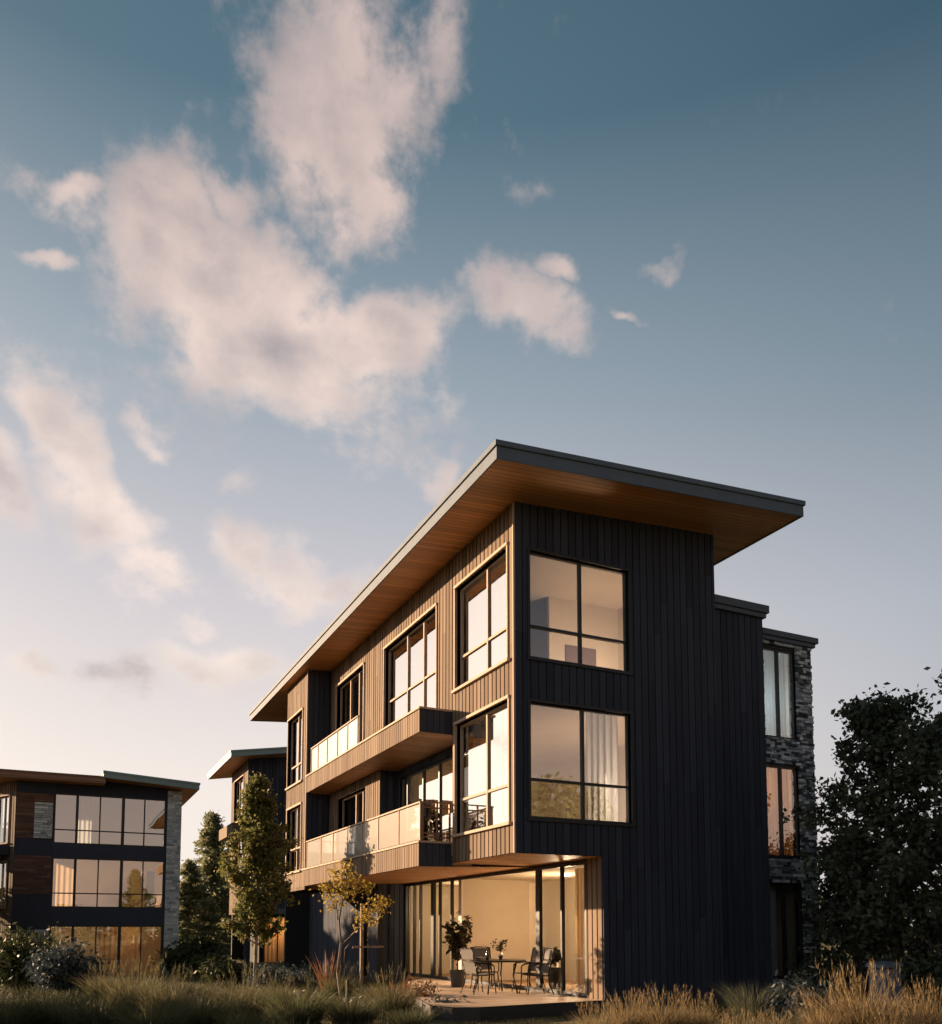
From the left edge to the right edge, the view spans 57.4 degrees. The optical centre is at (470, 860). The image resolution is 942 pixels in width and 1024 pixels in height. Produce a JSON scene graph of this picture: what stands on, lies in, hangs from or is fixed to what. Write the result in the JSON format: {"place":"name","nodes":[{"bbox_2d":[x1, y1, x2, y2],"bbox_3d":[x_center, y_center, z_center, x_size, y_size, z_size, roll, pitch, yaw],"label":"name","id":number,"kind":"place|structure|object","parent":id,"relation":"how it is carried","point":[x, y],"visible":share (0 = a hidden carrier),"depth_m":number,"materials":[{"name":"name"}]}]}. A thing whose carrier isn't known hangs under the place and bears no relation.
{"place":"outdoors","nodes":[
{"label":"outdoors","id":0,"kind":"place"},
{"bbox_2d":[0,942,934,1023],"bbox_3d":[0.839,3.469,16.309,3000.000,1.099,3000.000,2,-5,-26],"label":"ground","id":1,"kind":"structure","parent":0,"point":[555,1019],"depth_m":18.91,"materials":[{"name":"brown soil"}]},
{"bbox_2d":[0,971,66,1023],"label":"grass tussock","id":2,"kind":"object","parent":1,"relation":"on","point":[9,1016],"depth_m":13.00,"materials":[{"name":"green plant"}]},
{"bbox_2d":[0,920,69,989],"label":"shrub","id":3,"kind":"object","parent":1,"relation":"on","point":[13,955],"visible":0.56,"depth_m":23.39,"materials":[{"name":"green plant"}]},
{"bbox_2d":[0,969,108,1023],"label":"grass tussock","id":4,"kind":"object","parent":1,"relation":"on","point":[53,1019],"depth_m":13.24,"materials":[{"name":"green plant"}]},
{"bbox_2d":[21,935,119,993],"bbox_3d":[-10.265,2.673,22.146,2.268,1.562,2.310,4,-6,-41],"label":"shrub","id":5,"kind":"object","parent":1,"relation":"on","point":[53,971],"visible":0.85,"depth_m":21.65,"materials":[{"name":"green plant"}]},
{"bbox_2d":[30,969,160,1023],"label":"grass tussock","id":6,"kind":"object","parent":1,"relation":"on","point":[84,1016],"depth_m":12.94,"materials":[{"name":"green plant"}]},
{"bbox_2d":[0,769,199,977],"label":"apartment building","id":7,"kind":"structure","parent":1,"relation":"on","point":[94,860],"depth_m":41.25,"materials":[{"name":"black wood"}]},
{"bbox_2d":[0,860,7,908],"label":"window","id":8,"kind":"structure","parent":7,"relation":"in","point":[4,862],"depth_m":40.02,"materials":[{"name":"clear glass"}]},
{"bbox_2d":[0,794,10,844],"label":"window","id":9,"kind":"structure","parent":7,"relation":"in","point":[8,795],"depth_m":40.30,"materials":[{"name":"black glass"}]},
{"bbox_2d":[49,925,162,975],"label":"window","id":10,"kind":"structure","parent":7,"relation":"in","point":[72,926],"depth_m":41.13,"materials":[{"name":"black metal"}]},
{"bbox_2d":[50,857,164,908],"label":"window","id":11,"kind":"structure","parent":7,"relation":"in","point":[74,893],"depth_m":41.11,"materials":[{"name":"clear glass"}]},
{"bbox_2d":[53,793,165,847],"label":"window","id":12,"kind":"structure","parent":7,"relation":"in","point":[82,819],"depth_m":41.40,"materials":[{"name":"clear glass"}]},
{"bbox_2d":[64,959,136,1002],"bbox_3d":[-8.502,2.737,19.916,1.991,1.066,1.776,2,-5,-24],"label":"grass tussock","id":13,"kind":"object","parent":1,"relation":"on","point":[90,990],"depth_m":19.70,"materials":[{"name":"green plant"}]},
{"bbox_2d":[85,952,188,1014],"bbox_3d":[-6.633,2.382,16.888,2.198,1.319,2.465,0,-5,-1],"label":"grass tussock","id":14,"kind":"object","parent":1,"relation":"on","point":[127,989],"depth_m":16.70,"materials":[{"name":"green plant"}]},
{"bbox_2d":[88,980,203,1023],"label":"grass tussock","id":15,"kind":"object","parent":1,"relation":"on","point":[155,1019],"depth_m":12.40,"materials":[{"name":"green plant"}]},
{"bbox_2d":[115,963,207,1017],"bbox_3d":[-5.668,2.394,15.879,1.860,1.116,2.086,3,-6,-35],"label":"grass tussock","id":16,"kind":"object","parent":1,"relation":"on","point":[155,995],"depth_m":15.77,"materials":[{"name":"green plant"}]},
{"bbox_2d":[150,924,231,976],"bbox_3d":[-12.012,3.831,36.879,3.283,2.350,2.594,-2,-5,25],"label":"shrub","id":17,"kind":"object","parent":1,"relation":"on","point":[176,956],"visible":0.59,"depth_m":36.38,"materials":[{"name":"green plant"}]},
{"bbox_2d":[123,969,259,1023],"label":"grass tussock","id":18,"kind":"object","parent":1,"relation":"on","point":[202,1010],"depth_m":13.18,"materials":[{"name":"green plant"}]},
{"bbox_2d":[178,858,230,953],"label":"fir tree","id":19,"kind":"object","parent":1,"relation":"on","point":[193,916],"visible":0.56,"depth_m":57.77,"materials":[{"name":"green plant"}]},
{"bbox_2d":[181,809,231,954],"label":"fir tree","id":20,"kind":"object","parent":1,"relation":"on","point":[209,840],"visible":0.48,"depth_m":61.57,"materials":[{"name":"green plant"}]},
{"bbox_2d":[185,948,241,975],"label":"shrub","id":21,"kind":"object","parent":1,"relation":"on","point":[193,964],"visible":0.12,"depth_m":32.54,"materials":[{"name":"green plant"}]},
{"bbox_2d":[193,953,252,983],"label":"shrub","id":22,"kind":"object","parent":1,"relation":"on","point":[210,971],"visible":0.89,"depth_m":26.43,"materials":[{"name":"green plant"}]},
{"bbox_2d":[185,962,293,1022],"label":"grass tussock","id":23,"kind":"object","parent":1,"relation":"on","point":[250,1006],"depth_m":15.25,"materials":[{"name":"green plant"}]},
{"bbox_2d":[207,747,286,962],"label":"apartment building","id":24,"kind":"structure","parent":1,"relation":"on","point":[238,767],"depth_m":44.98,"materials":[{"name":"black wood"}]},
{"bbox_2d":[232,839,241,866],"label":"window","id":25,"kind":"structure","parent":24,"relation":"in","point":[237,843],"depth_m":46.66,"materials":[{"name":"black glass"}]},
{"bbox_2d":[233,774,243,822],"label":"window","id":26,"kind":"structure","parent":24,"relation":"in","point":[240,785],"depth_m":47.30,"materials":[{"name":"black glass"}]},
{"bbox_2d":[249,916,283,962],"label":"patio door","id":27,"kind":"structure","parent":24,"relation":"in","point":[273,916],"depth_m":44.33,"materials":[{"name":"black glass"}]},
{"bbox_2d":[195,991,313,1023],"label":"grass tussock","id":28,"kind":"object","parent":1,"relation":"on","point":[269,1021],"depth_m":12.18,"materials":[{"name":"green plant"}]},
{"bbox_2d":[214,771,302,988],"bbox_3d":[-5.981,0.540,24.151,2.460,6.098,2.162,1,-5,-13],"label":"street tree","id":29,"kind":"object","parent":1,"relation":"on","point":[258,831],"visible":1,"depth_m":23.94,"materials":[{"name":"green plant"}]},
{"bbox_2d":[242,959,314,988],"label":"shrub","id":30,"kind":"object","parent":1,"relation":"on","point":[279,974],"visible":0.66,"depth_m":24.11,"materials":[{"name":"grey plant"}]},
{"bbox_2d":[258,972,303,1005],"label":"shrub","id":31,"kind":"object","parent":1,"relation":"on","point":[286,992],"depth_m":18.37,"materials":[{"name":"green plant"}]},
{"bbox_2d":[243,966,350,1023],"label":"grass tussock","id":32,"kind":"object","parent":1,"relation":"on","point":[302,1009],"depth_m":14.18,"materials":[{"name":"green plant"}]},
{"bbox_2d":[276,957,325,985],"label":"shrub","id":33,"kind":"object","parent":1,"relation":"on","point":[307,970],"visible":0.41,"depth_m":25.71,"materials":[{"name":"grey plant"}]},
{"bbox_2d":[294,989,312,1000],"bbox_3d":[-4.054,3.254,20.414,0.625,0.434,0.501,4,-6,-44],"label":"boulder","id":34,"kind":"object","parent":1,"relation":"on","point":[301,992],"visible":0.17,"depth_m":20.38,"materials":[{"name":"grey stone"}]},
{"bbox_2d":[306,948,344,992],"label":"spiky plant","id":35,"kind":"object","parent":1,"relation":"on","point":[322,975],"visible":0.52,"depth_m":21.42,"materials":[{"name":"red plant"}]},
{"bbox_2d":[306,961,366,997],"bbox_3d":[-3.231,2.873,20.889,1.606,0.964,1.801,-1,-5,18],"label":"grass tussock","id":36,"kind":"object","parent":1,"relation":"on","point":[327,985],"depth_m":20.74,"materials":[{"name":"green plant"}]},
{"bbox_2d":[345,980,348,1004],"bbox_3d":[-2.571,2.784,17.892,0.060,0.620,0.060,2,-5,-26],"label":"garden stake","id":37,"kind":"object","parent":1,"relation":"on","point":[347,990],"visible":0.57,"depth_m":17.87,"materials":[{"name":"brown wood"}]},
{"bbox_2d":[309,858,395,998],"bbox_3d":[-2.710,1.647,19.519,1.967,3.420,0.992,1,-5,-10],"label":"sapling","id":38,"kind":"object","parent":1,"relation":"on","point":[370,910],"visible":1,"depth_m":19.57,"materials":[{"name":"green plant"}]},
{"bbox_2d":[342,995,367,1005],"bbox_3d":[-2.500,3.121,18.667,0.569,0.415,0.466,2,-5,-26],"label":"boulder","id":39,"kind":"object","parent":1,"relation":"on","point":[358,998],"visible":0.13,"depth_m":18.52,"materials":[{"name":"grey stone"}]},
{"bbox_2d":[314,977,396,1023],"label":"grass tussock","id":40,"kind":"object","parent":1,"relation":"on","point":[347,1012],"depth_m":14.24,"materials":[{"name":"green plant"}]},
{"bbox_2d":[352,904,383,996],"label":"tree stakes","id":41,"kind":"object","parent":1,"relation":"on","point":[361,946],"visible":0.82,"depth_m":20.93,"materials":[{"name":"brown wood"}]},
{"bbox_2d":[333,962,438,1020],"bbox_3d":[-1.542,2.411,16.105,1.860,1.116,2.086,-4,-6,42],"label":"grass tussock","id":42,"kind":"object","parent":1,"relation":"on","point":[398,1000],"depth_m":15.93,"materials":[{"name":"green plant"}]},
{"bbox_2d":[387,972,415,999],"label":"spiky plant","id":43,"kind":"object","parent":1,"relation":"on","point":[406,982],"visible":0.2,"depth_m":19.06,"materials":[{"name":"red plant"}]},
{"bbox_2d":[377,995,445,1023],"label":"grass tussock","id":44,"kind":"object","parent":1,"relation":"on","point":[416,1020],"depth_m":13.60,"materials":[{"name":"green plant"}]},
{"bbox_2d":[397,976,441,1004],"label":"shrub","id":45,"kind":"object","parent":1,"relation":"on","point":[433,987],"visible":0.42,"depth_m":18.38,"materials":[{"name":"grey plant"}]},
{"bbox_2d":[421,993,470,1012],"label":"shrub","id":46,"kind":"object","parent":1,"relation":"on","point":[443,1000],"visible":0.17,"depth_m":16.80,"materials":[{"name":"green plant"}]},
{"bbox_2d":[0,887,923,945],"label":"distant woods","id":47,"kind":"object","parent":1,"relation":"on","point":[905,942],"depth_m":108.21,"materials":[{"name":"green plant"}]},
{"bbox_2d":[407,978,604,1020],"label":"patio deck","id":48,"kind":"structure","parent":1,"relation":"on","point":[505,997],"depth_m":16.89,"materials":[{"name":"beige concrete"}]},
{"bbox_2d":[440,909,472,986],"bbox_3d":[-0.363,2.155,21.420,0.829,1.941,0.867,0,-5,3],"label":"potted tree","id":49,"kind":"object","parent":48,"relation":"on","point":[458,940],"visible":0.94,"depth_m":21.27,"materials":[{"name":"green plant"}]},
{"bbox_2d":[460,948,496,994],"bbox_3d":[0.149,2.441,19.171,0.660,1.018,0.591,3,-6,-34],"label":"patio chair","id":50,"kind":"object","parent":48,"relation":"on","point":[469,967],"visible":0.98,"depth_m":19.08,"materials":[{"name":"brown metal"}]},
{"bbox_2d":[470,946,499,990],"bbox_3d":[0.317,2.537,20.364,0.591,1.018,0.660,1,-5,-18],"label":"patio chair","id":51,"kind":"object","parent":48,"relation":"on","point":[479,952],"visible":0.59,"depth_m":20.61,"materials":[{"name":"brown metal"}]},
{"bbox_2d":[464,959,525,994],"bbox_3d":[0.543,2.588,19.300,1.400,0.744,1.400,2,-5,-26],"label":"patio table","id":52,"kind":"object","parent":48,"relation":"on","point":[500,961],"visible":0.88,"depth_m":18.93,"materials":[{"name":"brown metal"}]},
{"bbox_2d":[490,939,507,959],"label":"potted plant","id":53,"kind":"object","parent":52,"relation":"on","point":[500,947],"visible":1,"depth_m":19.38,"materials":[{"name":"green plant"}]},
{"bbox_2d":[512,947,545,992],"bbox_3d":[1.349,2.485,19.709,0.660,1.018,0.591,3,-6,-36],"label":"patio chair","id":54,"kind":"object","parent":48,"relation":"on","point":[533,959],"visible":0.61,"depth_m":19.87,"materials":[{"name":"brown metal"}]},
{"bbox_2d":[519,948,554,994],"bbox_3d":[1.454,2.424,18.958,0.660,1.018,0.591,1,-5,-18],"label":"patio chair","id":55,"kind":"object","parent":48,"relation":"on","point":[546,965],"visible":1,"depth_m":18.99,"materials":[{"name":"brown metal"}]},
{"bbox_2d":[249,439,820,1012],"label":"apartment building","id":56,"kind":"structure","parent":1,"relation":"on","point":[567,697],"depth_m":19.27,"materials":[{"name":"brown wood"}]},
{"bbox_2d":[284,802,301,874],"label":"window","id":57,"kind":"structure","parent":56,"relation":"in","point":[295,817],"depth_m":29.22,"materials":[{"name":"black metal"}]},
{"bbox_2d":[285,707,303,790],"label":"window","id":58,"kind":"structure","parent":56,"relation":"in","point":[296,751],"depth_m":29.57,"materials":[{"name":"clear glass"}]},
{"bbox_2d":[335,662,364,742],"bbox_3d":[-3.665,-4.278,26.448,0.285,2.950,2.900,2,-5,-26],"label":"balcony door","id":59,"kind":"structure","parent":56,"relation":"in","point":[351,695],"depth_m":26.63,"materials":[{"name":"black glass"}]},
{"bbox_2d":[339,788,364,859],"bbox_3d":[-3.507,-0.858,25.999,0.220,2.420,2.690,2,-5,-26],"label":"balcony door","id":60,"kind":"structure","parent":56,"relation":"in","point":[353,807],"depth_m":26.38,"materials":[{"name":"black glass"}]},
{"bbox_2d":[363,892,367,977],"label":"window","id":61,"kind":"structure","parent":56,"relation":"in","point":[365,897],"depth_m":28.15,"materials":[{"name":"black metal"}]},
{"bbox_2d":[382,603,437,727],"bbox_3d":[-1.533,-4.651,22.052,0.285,2.730,3.800,2,-5,-26],"label":"window","id":62,"kind":"structure","parent":56,"relation":"in","point":[411,674],"depth_m":22.19,"materials":[{"name":"clear glass"}]},
{"bbox_2d":[423,816,429,840],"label":"potted plant","id":63,"kind":"object","parent":56,"relation":"on","point":[425,829],"visible":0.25,"depth_m":19.45,"materials":[{"name":"green plant"}]},
{"bbox_2d":[400,756,452,856],"bbox_3d":[-0.910,-1.185,21.685,0.130,2.580,4.540,2,-5,-26],"label":"sliding door","id":64,"kind":"structure","parent":56,"relation":"in","point":[433,783],"depth_m":21.80,"materials":[{"name":"clear glass"}]},
{"bbox_2d":[429,809,442,839],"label":"potted plant","id":65,"kind":"object","parent":56,"relation":"on","point":[433,817],"visible":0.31,"depth_m":19.62,"materials":[{"name":"green plant"}]},
{"bbox_2d":[451,541,509,693],"bbox_3d":[0.258,-5.093,18.371,0.285,2.460,2.670,2,-5,-26],"label":"window","id":66,"kind":"structure","parent":56,"relation":"in","point":[483,629],"depth_m":18.51,"materials":[{"name":"clear glass"}]},
{"bbox_2d":[451,695,511,837],"bbox_3d":[0.267,-1.900,18.096,0.285,2.590,2.710,2,-5,-26],"label":"window","id":67,"kind":"structure","parent":56,"relation":"in","point":[483,771],"depth_m":18.26,"materials":[{"name":"clear glass"}]},
{"bbox_2d":[405,860,587,997],"bbox_3d":[0.198,1.782,22.580,0.112,2.870,10.370,2,-5,-26],"label":"sliding door","id":68,"kind":"structure","parent":56,"relation":"in","point":[538,870],"depth_m":21.89,"materials":[{"name":"clear glass"}]},
{"bbox_2d":[548,946,560,988],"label":"potted plant","id":69,"kind":"object","parent":56,"relation":"on","point":[555,977],"visible":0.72,"depth_m":20.20,"materials":[{"name":"green plant"}]},
{"bbox_2d":[530,551,627,670],"bbox_3d":[2.211,-5.104,17.770,2.440,2.225,0.130,2,-5,-26],"label":"window","id":70,"kind":"structure","parent":56,"relation":"in","point":[579,634],"depth_m":17.81,"materials":[{"name":"black metal"}]},
{"bbox_2d":[531,702,630,822],"bbox_3d":[2.216,-1.960,17.519,2.450,2.352,0.130,2,-5,-26],"label":"window","id":71,"kind":"structure","parent":56,"relation":"in","point":[582,783],"depth_m":17.57,"materials":[{"name":"clear glass"}]},
{"bbox_2d":[763,645,796,739],"bbox_3d":[7.438,-4.058,20.889,1.110,2.240,0.130,2,-5,-26],"label":"window","id":72,"kind":"structure","parent":56,"relation":"in","point":[776,661],"depth_m":20.94,"materials":[{"name":"clear glass"}]},
{"bbox_2d":[767,764,800,858],"bbox_3d":[7.438,-1.185,20.658,1.110,2.235,0.130,2,-5,-26],"label":"window","id":73,"kind":"structure","parent":56,"relation":"in","point":[779,767],"depth_m":20.69,"materials":[{"name":"black metal"}]},
{"bbox_2d":[770,883,803,978],"bbox_3d":[7.438,1.659,20.429,1.110,2.230,0.130,2,-5,-26],"label":"window","id":74,"kind":"structure","parent":56,"relation":"in","point":[783,900],"depth_m":20.45,"materials":[{"name":"black metal"}]},
{"bbox_2d":[563,995,631,1023],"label":"grass tussock","id":75,"kind":"object","parent":1,"relation":"on","point":[601,1020],"depth_m":12.47,"materials":[{"name":"beige plant"}]},
{"bbox_2d":[590,989,657,1023],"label":"grass tussock","id":76,"kind":"object","parent":1,"relation":"on","point":[633,1017],"depth_m":13.44,"materials":[{"name":"beige plant"}]},
{"bbox_2d":[626,983,702,1023],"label":"grass tussock","id":77,"kind":"object","parent":1,"relation":"on","point":[659,1019],"depth_m":13.11,"materials":[{"name":"beige plant"}]},
{"bbox_2d":[659,990,728,1023],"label":"grass tussock","id":78,"kind":"object","parent":1,"relation":"on","point":[701,1020],"depth_m":13.35,"materials":[{"name":"brown plant"}]},
{"bbox_2d":[700,1005,759,1023],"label":"grass tussock","id":79,"kind":"object","parent":1,"relation":"on","point":[736,1017],"depth_m":12.23,"materials":[{"name":"brown plant"}]},
{"bbox_2d":[705,978,799,1022],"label":"grass tussock","id":80,"kind":"object","parent":1,"relation":"on","point":[747,1004],"depth_m":15.53,"materials":[{"name":"green plant"}]},
{"bbox_2d":[749,1005,817,1023],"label":"grass tussock","id":81,"kind":"object","parent":1,"relation":"on","point":[775,1020],"depth_m":11.86,"materials":[{"name":"brown plant"}]},
{"bbox_2d":[759,966,848,1022],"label":"shrub","id":82,"kind":"object","parent":1,"relation":"on","point":[788,1003],"visible":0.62,"depth_m":15.14,"materials":[{"name":"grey plant"}]},
{"bbox_2d":[779,986,864,1023],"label":"grass tussock","id":83,"kind":"object","parent":1,"relation":"on","point":[814,1021],"depth_m":12.44,"materials":[{"name":"brown plant"}]},
{"bbox_2d":[787,947,868,1007],"bbox_3d":[7.821,2.420,18.364,1.927,1.490,2.183,2,-5,-26],"label":"shrub","id":84,"kind":"object","parent":1,"relation":"on","point":[826,977],"visible":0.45,"depth_m":18.14,"materials":[{"name":"green plant"}]},
{"bbox_2d":[785,826,905,975],"bbox_3d":[8.800,1.091,19.967,2.551,4.328,2.890,-4,-6,42],"label":"broadleaf tree","id":85,"kind":"object","parent":1,"relation":"on","point":[859,959],"visible":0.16,"depth_m":19.88,"materials":[{"name":"green plant"}]},
{"bbox_2d":[784,957,923,1023],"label":"grass tussock","id":86,"kind":"object","parent":1,"relation":"on","point":[860,1011],"depth_m":12.41,"materials":[{"name":"plant"}]},
{"bbox_2d":[778,682,941,965],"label":"broadleaf tree","id":87,"kind":"object","parent":1,"relation":"on","point":[866,719],"visible":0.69,"depth_m":17.31,"materials":[{"name":"green plant"}]},
{"bbox_2d":[865,961,902,1017],"bbox_3d":[7.475,2.357,15.522,0.490,1.090,0.420,2,-5,-26],"label":"stone post","id":88,"kind":"object","parent":1,"relation":"on","point":[890,967],"visible":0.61,"depth_m":15.39,"materials":[{"name":"grey stone"}]},
{"bbox_2d":[827,667,941,954],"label":"broadleaf tree","id":89,"kind":"object","parent":1,"relation":"on","point":[909,754],"visible":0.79,"depth_m":16.36,"materials":[{"name":"green plant"}]},
{"bbox_2d":[850,998,925,1023],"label":"grass tussock","id":90,"kind":"object","parent":1,"relation":"on","point":[883,1013],"depth_m":11.90,"materials":[{"name":"brown plant"}]},
{"bbox_2d":[861,931,941,1014],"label":"shrub","id":91,"kind":"object","parent":1,"relation":"on","point":[921,970],"visible":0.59,"depth_m":16.04,"materials":[{"name":"green plant"}]},
{"bbox_2d":[870,987,941,1023],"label":"grass tussock","id":92,"kind":"object","parent":1,"relation":"on","point":[899,1020],"depth_m":12.03,"materials":[{"name":"brown plant"}]},
{"bbox_2d":[872,972,941,1023],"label":"grass tussock","id":93,"kind":"object","parent":1,"relation":"on","point":[929,1010],"depth_m":12.32,"materials":[{"name":"brown plant"}]},
{"bbox_2d":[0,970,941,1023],"bbox_3d":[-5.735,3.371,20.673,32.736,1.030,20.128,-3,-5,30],"label":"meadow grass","id":94,"kind":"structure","parent":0,"point":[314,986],"depth_m":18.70,"materials":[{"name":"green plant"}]},
{"bbox_2d":[0,0,941,926],"label":"sky","id":95,"kind":"structure","parent":0,"point":[276,276],"materials":[{"name":"blue"}]}
]}

